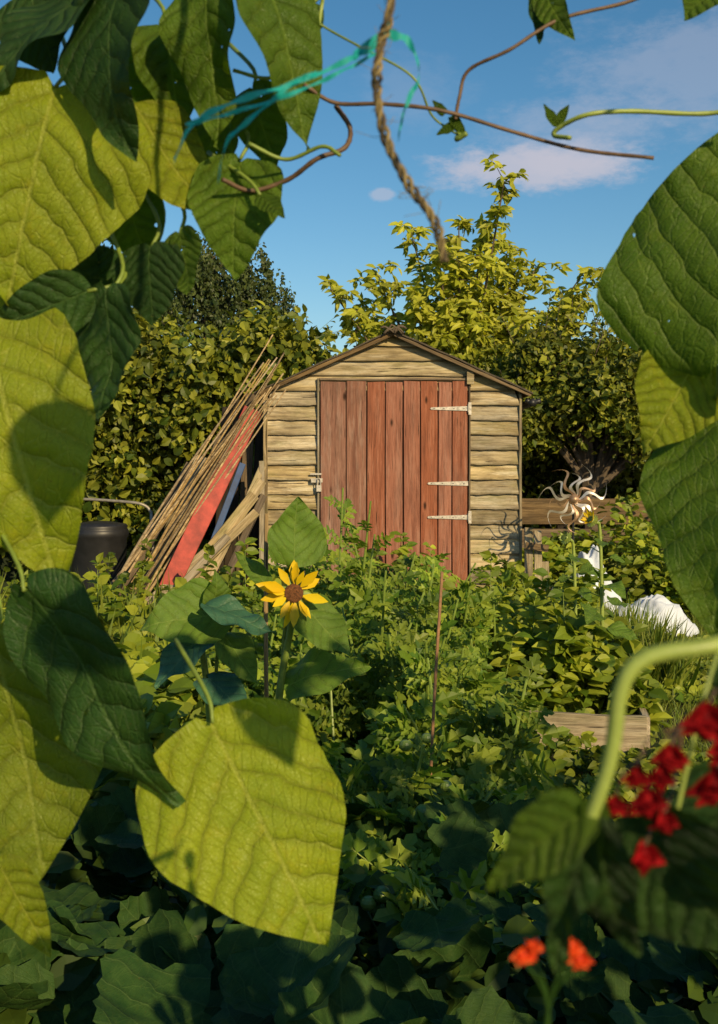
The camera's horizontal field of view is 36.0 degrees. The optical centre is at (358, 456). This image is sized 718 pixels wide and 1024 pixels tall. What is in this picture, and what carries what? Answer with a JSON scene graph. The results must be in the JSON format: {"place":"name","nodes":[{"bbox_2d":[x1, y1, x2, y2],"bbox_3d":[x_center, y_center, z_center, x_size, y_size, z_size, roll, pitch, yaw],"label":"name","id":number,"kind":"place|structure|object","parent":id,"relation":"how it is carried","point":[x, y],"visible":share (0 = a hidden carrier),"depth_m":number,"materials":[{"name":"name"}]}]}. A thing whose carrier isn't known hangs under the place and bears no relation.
{"place":"outdoors","nodes":[
{"label":"outdoors","id":0,"kind":"place"},
{"bbox_2d":[0,563,717,996],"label":"ground","id":1,"kind":"structure","parent":0,"point":[662,721],"depth_m":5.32,"materials":[{"name":"green plant"}]},
{"bbox_2d":[71,521,128,589],"bbox_3d":[-1.930,0.863,8.200,0.440,0.775,0.440,0,0,0],"label":"black water butt","id":2,"kind":"object","parent":1,"relation":"on","point":[95,539],"visible":0.53,"depth_m":8.02,"materials":[{"name":"plastic"}]},
{"bbox_2d":[69,498,155,580],"bbox_3d":[-1.909,0.770,8.539,0.723,0.962,0.054,0,0,9],"label":"metal pipe rail","id":3,"kind":"object","parent":1,"relation":"on","point":[147,507],"visible":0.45,"depth_m":8.50,"materials":[{"name":"grey metal"}]},
{"bbox_2d":[0,300,350,592],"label":"bramble hedge","id":4,"kind":"object","parent":1,"relation":"on","point":[157,422],"visible":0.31,"depth_m":9.59,"materials":[{"name":"green plant"}]},
{"bbox_2d":[119,435,266,604],"bbox_3d":[-1.239,0.561,7.581,1.302,1.443,0.443,0,0,-37],"label":"leaning timber pile","id":5,"kind":"object","parent":1,"relation":"on","point":[237,523],"visible":0.35,"depth_m":7.70,"materials":[{"name":"beige wood"}]},
{"bbox_2d":[109,334,285,598],"bbox_3d":[-1.233,0.198,7.492,1.536,2.120,0.264,0,0,-17],"label":"bamboo cane bundle","id":6,"kind":"object","parent":1,"relation":"on","point":[173,504],"visible":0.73,"depth_m":7.56,"materials":[{"name":"beige wood"}]},
{"bbox_2d":[159,406,260,584],"bbox_3d":[-1.091,0.461,7.528,0.132,1.786,0.029,24,-14,-1],"label":"red plank","id":7,"kind":"object","parent":1,"relation":"on","point":[190,542],"visible":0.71,"depth_m":7.53,"materials":[{"name":"paint"}]},
{"bbox_2d":[131,231,298,347],"bbox_3d":[-2.673,-1.127,17.007,3.712,4.767,2.610,0,0,0],"label":"weeping birch tree","id":8,"kind":"object","parent":1,"relation":"on","point":[208,299],"visible":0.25,"depth_m":16.48,"materials":[{"name":"green plant"}]},
{"bbox_2d":[210,462,245,539],"bbox_3d":[-1.040,0.651,7.692,0.052,1.333,0.034,20,-17,-2],"label":"blue plank","id":9,"kind":"object","parent":1,"relation":"on","point":[230,496],"visible":0.45,"depth_m":7.79,"materials":[{"name":"paint"}]},
{"bbox_2d":[215,393,262,586],"bbox_3d":[-0.892,0.391,8.185,0.417,1.727,0.151,0,0,0],"label":"dark board panel","id":10,"kind":"object","parent":1,"relation":"on","point":[247,460],"visible":0.2,"depth_m":8.21,"materials":[{"name":"black wood"}]},
{"bbox_2d":[140,497,371,741],"bbox_3d":[-0.253,0.673,2.673,0.567,1.154,0.181,0,0,0],"label":"sunflower","id":11,"kind":"object","parent":1,"relation":"on","point":[197,617],"visible":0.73,"depth_m":2.68,"materials":[{"name":"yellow plant"}]},
{"bbox_2d":[259,461,264,561],"bbox_3d":[-0.692,0.640,7.881,0.040,1.222,0.038,0,0,0],"label":"wooden stake","id":12,"kind":"object","parent":1,"relation":"on","point":[261,517],"visible":0.48,"depth_m":7.86,"materials":[{"name":"brown wood"}]},
{"bbox_2d":[263,395,267,513],"bbox_3d":[-0.674,0.402,7.974,0.033,1.708,0.052,0,0,0],"label":"corner post","id":13,"kind":"object","parent":1,"relation":"on","point":[265,442],"visible":0.28,"depth_m":7.95,"materials":[{"name":"brown wood"}]},
{"bbox_2d":[268,555,311,567],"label":"siding","id":14,"kind":"object","parent":13,"relation":"attached to","point":[269,560],"depth_m":7.98,"materials":[{"name":"beige wood"}]},
{"bbox_2d":[267,420,316,434],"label":"siding","id":15,"kind":"object","parent":13,"relation":"attached to","point":[292,427],"visible":0.98,"depth_m":7.98,"materials":[{"name":"beige wood"}]},
{"bbox_2d":[267,405,316,419],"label":"siding","id":16,"kind":"object","parent":13,"relation":"attached to","point":[294,412],"visible":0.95,"depth_m":7.98,"materials":[{"name":"beige wood"}]},
{"bbox_2d":[267,391,316,405],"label":"siding","id":17,"kind":"object","parent":13,"relation":"attached to","point":[298,398],"visible":0.87,"depth_m":7.98,"materials":[{"name":"beige wood"}]},
{"bbox_2d":[268,449,316,464],"bbox_3d":[-0.484,-0.001,7.984,0.369,0.125,0.043,0,0,0],"label":"siding","id":18,"kind":"object","parent":13,"relation":"attached to","point":[292,457],"visible":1,"depth_m":7.98,"materials":[{"name":"beige wood"}]},
{"bbox_2d":[268,435,316,449],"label":"siding","id":19,"kind":"object","parent":13,"relation":"attached to","point":[287,442],"visible":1,"depth_m":7.98,"materials":[{"name":"beige wood"}]},
{"bbox_2d":[268,464,316,479],"bbox_3d":[-0.484,0.106,7.981,0.369,0.126,0.046,0,0,0],"label":"siding","id":20,"kind":"object","parent":13,"relation":"attached to","point":[289,472],"visible":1,"depth_m":7.98,"materials":[{"name":"beige wood"}]},
{"bbox_2d":[268,479,316,494],"bbox_3d":[-0.484,0.214,7.985,0.369,0.128,0.036,0,0,0],"label":"siding","id":21,"kind":"object","parent":13,"relation":"attached to","point":[303,487],"visible":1,"depth_m":7.98,"materials":[{"name":"beige wood"}]},
{"bbox_2d":[268,494,316,509],"bbox_3d":[-0.484,0.319,7.981,0.369,0.124,0.047,0,0,0],"label":"siding","id":22,"kind":"object","parent":13,"relation":"attached to","point":[280,501],"visible":0.74,"depth_m":7.98,"materials":[{"name":"beige wood"}]},
{"bbox_2d":[268,509,316,523],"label":"siding","id":23,"kind":"object","parent":13,"relation":"attached to","point":[274,515],"visible":0.31,"depth_m":7.98,"materials":[{"name":"beige wood"}]},
{"bbox_2d":[264,513,268,697],"bbox_3d":[-0.240,0.701,2.879,0.015,1.106,0.014,0,-2,0],"label":"bamboo stake","id":24,"kind":"object","parent":1,"relation":"on","point":[266,688],"visible":0.36,"depth_m":2.88,"materials":[{"name":"wood"}]},
{"bbox_2d":[317,378,319,582],"bbox_3d":[-0.293,0.342,7.974,0.016,1.819,0.052,0,0,0],"label":"door jamb","id":25,"kind":"object","parent":1,"relation":"on","point":[318,465],"depth_m":7.95,"materials":[{"name":"brown wood"}]},
{"bbox_2d":[319,378,466,380],"bbox_3d":[0.252,-0.557,7.972,1.079,0.020,0.056,0,0,0],"label":"door lintel","id":26,"kind":"structure","parent":25,"relation":"on","point":[384,379],"depth_m":7.95,"materials":[{"name":"brown wood"}]},
{"bbox_2d":[0,0,717,957],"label":"runner bean plants","id":27,"kind":"object","parent":1,"relation":"on","point":[240,804],"visible":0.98,"depth_m":0.60,"materials":[{"name":"green plant"}]},
{"bbox_2d":[0,757,717,1023],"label":"squash plants","id":28,"kind":"object","parent":1,"relation":"on","point":[139,976],"visible":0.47,"depth_m":2.12,"materials":[{"name":"green plant"}]},
{"bbox_2d":[0,488,717,1023],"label":"garden plants","id":29,"kind":"object","parent":1,"relation":"on","point":[578,676],"visible":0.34,"depth_m":4.86,"materials":[{"name":"green plant"}]},
{"bbox_2d":[346,391,451,575],"bbox_3d":[0.250,0.330,8.000,1.041,1.747,0.010,0,0,0],"label":"door backing","id":30,"kind":"object","parent":1,"relation":"on","point":[402,466],"depth_m":8.00,"materials":[{"name":"brown wood"}]},
{"bbox_2d":[310,473,322,491],"bbox_3d":[-0.306,0.184,7.938,0.088,0.132,0.028,0,0,0],"label":"hasp and padlock","id":31,"kind":"object","parent":30,"relation":"attached to","point":[318,487],"visible":1,"depth_m":7.94,"materials":[{"name":"metal"}]},
{"bbox_2d":[320,381,345,581],"bbox_3d":[-0.186,0.329,7.963,0.182,1.743,0.022,0,0,0],"label":"door board","id":32,"kind":"object","parent":30,"relation":"attached to","point":[333,436],"depth_m":7.95,"materials":[{"name":"red wood"}]},
{"bbox_2d":[347,381,365,578],"bbox_3d":[-0.018,0.327,7.965,0.143,1.744,0.024,0,0,0],"label":"door board","id":33,"kind":"object","parent":30,"relation":"attached to","point":[356,443],"depth_m":7.95,"materials":[{"name":"red wood"}]},
{"bbox_2d":[367,381,384,572],"bbox_3d":[0.123,0.329,7.964,0.128,1.744,0.023,0,0,0],"label":"door board","id":34,"kind":"object","parent":30,"relation":"attached to","point":[376,443],"depth_m":7.96,"materials":[{"name":"red wood"}]},
{"bbox_2d":[272,376,515,390],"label":"siding gable","id":35,"kind":"structure","parent":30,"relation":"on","point":[309,383],"depth_m":7.98,"materials":[{"name":"beige wood"}]},
{"bbox_2d":[253,331,390,394],"bbox_3d":[-0.254,-0.679,8.943,1.000,0.467,2.104,0,0,0],"label":"roof felt","id":36,"kind":"object","parent":35,"relation":"on","point":[326,360],"visible":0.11,"depth_m":7.90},
{"bbox_2d":[255,332,392,394],"bbox_3d":[-0.248,-0.660,7.917,1.085,0.029,0.022,-24,0,0],"label":"barge board","id":37,"kind":"object","parent":36,"relation":"on","point":[333,360],"visible":0.91,"depth_m":7.91,"materials":[{"name":"brown wood"}]},
{"bbox_2d":[381,324,406,334],"bbox_3d":[0.247,-0.908,7.866,0.188,0.076,0.029,0,0,0],"label":"ridge end felt roll","id":38,"kind":"object","parent":36,"relation":"attached to","point":[397,328],"visible":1,"depth_m":7.86,"materials":[{"name":"fabric"}]},
{"bbox_2d":[305,361,480,376],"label":"siding gable","id":39,"kind":"structure","parent":35,"relation":"on","point":[396,368],"depth_m":7.98,"materials":[{"name":"beige wood"}]},
{"bbox_2d":[338,346,446,360],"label":"siding gable","id":40,"kind":"structure","parent":39,"relation":"on","point":[385,353],"depth_m":7.98,"materials":[{"name":"beige wood"}]},
{"bbox_2d":[372,336,415,346],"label":"siding gable","id":41,"kind":"structure","parent":40,"relation":"on","point":[392,341],"depth_m":7.97,"materials":[{"name":"beige wood"}]},
{"bbox_2d":[393,332,532,394],"bbox_3d":[0.746,-0.679,8.943,1.000,0.468,2.104,0,0,0],"label":"roof felt","id":42,"kind":"object","parent":35,"relation":"on","point":[450,356],"visible":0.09,"depth_m":7.90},
{"bbox_2d":[393,333,531,396],"bbox_3d":[0.740,-0.660,7.914,1.082,0.034,0.024,24,0,0],"label":"barge board","id":43,"kind":"object","parent":42,"relation":"on","point":[456,362],"visible":1,"depth_m":7.91,"materials":[{"name":"brown wood"}]},
{"bbox_2d":[386,382,402,572],"bbox_3d":[0.254,0.341,7.962,0.124,1.760,0.022,0,0,0],"label":"door board","id":44,"kind":"object","parent":30,"relation":"attached to","point":[394,519],"depth_m":7.95,"materials":[{"name":"red wood"}]},
{"bbox_2d":[404,381,419,578],"bbox_3d":[0.379,0.328,7.963,0.117,1.750,0.024,0,0,0],"label":"door board","id":45,"kind":"object","parent":30,"relation":"attached to","point":[412,459],"depth_m":7.95,"materials":[{"name":"red wood"}]},
{"bbox_2d":[420,381,437,571],"bbox_3d":[0.504,0.327,7.964,0.122,1.741,0.024,0,0,0],"label":"door board","id":46,"kind":"object","parent":30,"relation":"attached to","point":[429,456],"depth_m":7.95,"materials":[{"name":"red wood"}]},
{"bbox_2d":[438,382,451,588],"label":"door board","id":47,"kind":"object","parent":30,"relation":"attached to","point":[444,463],"depth_m":7.95,"materials":[{"name":"brown wood"}]},
{"bbox_2d":[427,481,467,485],"bbox_3d":[0.638,0.192,7.946,0.293,0.034,0.009,0,0,0],"label":"hinge","id":48,"kind":"object","parent":30,"relation":"attached to","point":[461,483],"visible":1,"depth_m":7.95,"materials":[{"name":"metal"}]},
{"bbox_2d":[428,511,470,523],"bbox_3d":[0.650,0.435,7.942,0.316,0.090,0.016,0,0,0],"label":"hinge","id":49,"kind":"object","parent":30,"relation":"attached to","point":[467,517],"visible":1,"depth_m":7.95,"materials":[{"name":"metal"}]},
{"bbox_2d":[430,402,470,414],"bbox_3d":[0.660,-0.347,7.942,0.296,0.090,0.016,0,0,0],"label":"hinge","id":50,"kind":"object","parent":30,"relation":"attached to","point":[463,408],"visible":1,"depth_m":7.95,"materials":[{"name":"metal"}]},
{"bbox_2d":[452,381,466,586],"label":"door board","id":51,"kind":"object","parent":30,"relation":"attached to","point":[459,493],"depth_m":7.95,"materials":[{"name":"brown wood"}]},
{"bbox_2d":[467,372,473,383],"bbox_3d":[0.800,-0.565,7.933,0.050,0.090,0.015,0,0,0],"label":"corner plate","id":52,"kind":"object","parent":30,"relation":"attached to","point":[470,377],"visible":1,"depth_m":7.92,"materials":[{"name":"beige wood"}]},
{"bbox_2d":[171,488,630,979],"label":"tomato plants","id":53,"kind":"object","parent":1,"relation":"on","point":[484,726],"visible":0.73,"depth_m":3.43,"materials":[{"name":"green plant"}]},
{"bbox_2d":[430,571,443,774],"bbox_3d":[0.200,0.783,3.010,0.012,0.943,0.010,3,-1,0],"label":"bamboo stake","id":54,"kind":"object","parent":1,"relation":"on","point":[436,660],"visible":0.58,"depth_m":3.01,"materials":[{"name":"brown wood"}]},
{"bbox_2d":[317,153,603,369],"bbox_3d":[1.165,-0.966,12.324,3.299,4.440,1.797,0,0,0],"label":"cherry tree","id":55,"kind":"object","parent":1,"relation":"on","point":[462,318],"visible":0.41,"depth_m":12.01,"materials":[{"name":"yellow plant"}]},
{"bbox_2d":[319,331,648,561],"bbox_3d":[3.523,0.033,11.882,8.418,2.894,1.612,0,0,0],"label":"field hedge","id":56,"kind":"object","parent":1,"relation":"on","point":[536,481],"visible":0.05,"depth_m":11.66,"materials":[{"name":"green plant"}]},
{"bbox_2d":[519,394,521,579],"bbox_3d":[1.165,0.401,7.986,0.021,1.703,0.056,0,0,0],"label":"corner post","id":57,"kind":"object","parent":1,"relation":"on","point":[520,476],"visible":0.7,"depth_m":7.96,"materials":[{"name":"brown wood"}]},
{"bbox_2d":[471,569,500,583],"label":"siding","id":58,"kind":"object","parent":57,"relation":"attached to","point":[473,576],"visible":0.2,"depth_m":7.98,"materials":[{"name":"beige wood"}]},
{"bbox_2d":[470,523,518,538],"bbox_3d":[0.981,0.532,7.984,0.361,0.123,0.037,0,0,0],"label":"siding","id":59,"kind":"object","parent":57,"relation":"attached to","point":[494,531],"visible":1,"depth_m":7.98,"materials":[{"name":"beige wood"}]},
{"bbox_2d":[470,479,518,494],"bbox_3d":[0.981,0.213,7.982,0.361,0.127,0.043,0,0,0],"label":"siding","id":60,"kind":"object","parent":57,"relation":"attached to","point":[494,486],"visible":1,"depth_m":7.98,"materials":[{"name":"beige wood"}]},
{"bbox_2d":[470,494,518,509],"bbox_3d":[0.981,0.319,7.984,0.361,0.124,0.043,0,0,0],"label":"siding","id":61,"kind":"object","parent":57,"relation":"attached to","point":[496,502],"visible":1,"depth_m":7.98,"materials":[{"name":"beige wood"}]},
{"bbox_2d":[470,509,518,523],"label":"siding","id":62,"kind":"object","parent":57,"relation":"attached to","point":[493,516],"visible":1,"depth_m":7.98,"materials":[{"name":"beige wood"}]},
{"bbox_2d":[470,391,518,405],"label":"siding","id":63,"kind":"object","parent":57,"relation":"attached to","point":[509,398],"visible":0.98,"depth_m":7.98,"materials":[{"name":"beige wood"}]},
{"bbox_2d":[471,405,518,420],"bbox_3d":[0.981,-0.322,7.984,0.361,0.126,0.042,0,0,0],"label":"siding","id":64,"kind":"object","parent":57,"relation":"attached to","point":[496,412],"visible":1,"depth_m":7.98,"materials":[{"name":"beige wood"}]},
{"bbox_2d":[471,434,518,449],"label":"siding","id":65,"kind":"object","parent":57,"relation":"attached to","point":[493,442],"visible":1,"depth_m":7.98,"materials":[{"name":"beige wood"}]},
{"bbox_2d":[471,464,518,479],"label":"siding","id":66,"kind":"object","parent":57,"relation":"attached to","point":[496,472],"visible":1,"depth_m":7.98,"materials":[{"name":"beige wood"}]},
{"bbox_2d":[471,450,518,464],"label":"siding","id":67,"kind":"object","parent":57,"relation":"attached to","point":[491,457],"visible":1,"depth_m":7.98,"materials":[{"name":"beige wood"}]},
{"bbox_2d":[471,420,518,435],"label":"siding","id":68,"kind":"object","parent":57,"relation":"attached to","point":[486,427],"visible":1,"depth_m":7.98,"materials":[{"name":"beige wood"}]},
{"bbox_2d":[470,539,519,553],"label":"siding","id":69,"kind":"object","parent":57,"relation":"attached to","point":[503,546],"visible":0.84,"depth_m":7.98,"materials":[{"name":"beige wood"}]},
{"bbox_2d":[471,553,518,568],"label":"siding","id":70,"kind":"object","parent":57,"relation":"attached to","point":[476,558],"visible":0.42,"depth_m":7.98,"materials":[{"name":"beige wood"}]},
{"bbox_2d":[522,398,540,409],"bbox_3d":[1.254,-0.394,8.975,0.124,0.067,2.050,0,0,0],"label":"gutter","id":71,"kind":"object","parent":57,"relation":"attached to","point":[527,403],"visible":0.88,"depth_m":7.95,"materials":[{"name":"black plastic"}]},
{"bbox_2d":[524,527,549,589],"bbox_3d":[1.273,0.881,7.851,0.206,0.752,0.158,0,0,0],"label":"broken pallet","id":72,"kind":"object","parent":1,"relation":"on","point":[537,546],"visible":0.41,"depth_m":7.88,"materials":[{"name":"beige wood"}]},
{"bbox_2d":[482,286,652,528],"bbox_3d":[2.298,-0.225,10.855,3.086,2.952,2.048,0,0,0],"label":"apple tree","id":73,"kind":"object","parent":1,"relation":"on","point":[585,388],"visible":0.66,"depth_m":10.63,"materials":[{"name":"green plant"}]},
{"bbox_2d":[539,470,606,562],"bbox_3d":[1.428,0.650,7.401,0.457,1.200,0.073,0,0,0],"label":"metal sun wind spinner","id":74,"kind":"object","parent":1,"relation":"on","point":[574,498],"visible":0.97,"depth_m":7.38,"materials":[{"name":"metal"}]},
{"bbox_2d":[551,545,621,611],"bbox_3d":[1.638,0.942,8.059,0.583,0.604,0.501,0,0,0],"label":"crumpled white sheet","id":75,"kind":"object","parent":1,"relation":"on","point":[592,556],"visible":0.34,"depth_m":7.97,"materials":[{"name":"fabric"}]},
{"bbox_2d":[528,707,649,752],"bbox_3d":[0.928,1.172,5.352,0.972,0.176,1.370,0,0,0],"label":"raised bed","id":76,"kind":"object","parent":1,"relation":"on","point":[636,730],"visible":0.09,"depth_m":4.68,"materials":[{"name":"wood"}]},
{"bbox_2d":[545,530,611,641],"bbox_3d":[1.042,0.758,5.271,0.319,0.825,0.294,0,0,-16],"label":"sunflower","id":77,"kind":"object","parent":76,"relation":"on","point":[565,538],"visible":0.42,"depth_m":5.24,"materials":[{"name":"green plant"}]},
{"bbox_2d":[573,509,638,713],"bbox_3d":[1.078,0.701,4.943,0.310,0.939,0.311,0,0,0],"label":"sunflower","id":78,"kind":"object","parent":76,"relation":"on","point":[619,628],"visible":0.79,"depth_m":4.92,"materials":[{"name":"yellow plant"}]},
{"bbox_2d":[522,494,663,587],"bbox_3d":[2.924,0.790,9.491,3.357,0.932,0.204,0,0,0],"label":"board fence","id":79,"kind":"object","parent":1,"relation":"on","point":[535,510],"visible":0.13,"depth_m":9.48,"materials":[{"name":"brown wood"}]},
{"bbox_2d":[616,594,698,636],"bbox_3d":[2.037,1.097,7.696,0.662,0.285,0.433,0,0,0],"label":"crumpled white sheet","id":80,"kind":"object","parent":1,"relation":"on","point":[657,601],"visible":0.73,"depth_m":7.60,"materials":[{"name":"fabric"}]},
{"bbox_2d":[0,0,717,364],"label":"sky","id":81,"kind":"structure","parent":0,"point":[575,208],"materials":[{"name":"blue"}]},
{"bbox_2d":[355,0,462,266],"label":"twisted rope","id":82,"kind":"object","parent":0,"point":[392,155],"visible":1,"depth_m":0.38,"materials":[{"name":"beige fabric"}]},
{"bbox_2d":[174,23,418,181],"bbox_3d":[-0.022,-0.139,0.395,0.088,0.084,0.002,0,0,0],"label":"blue green twine","id":83,"kind":"object","parent":82,"relation":"attached to","point":[395,35],"visible":1,"depth_m":0.40,"materials":[{"name":"fabric"}]},
{"bbox_2d":[468,384,470,580],"bbox_3d":[0.798,0.351,7.974,0.016,1.804,0.053,0,0,0],"label":"door jamb","id":84,"kind":"object","parent":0,"point":[469,479],"depth_m":7.95,"materials":[{"name":"brown wood"}]},
{"bbox_2d":[486,635,717,1023],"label":"runner bean shoot","id":85,"kind":"object","parent":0,"point":[626,878],"visible":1,"depth_m":0.22,"materials":[{"name":"green plant"}]}
]}

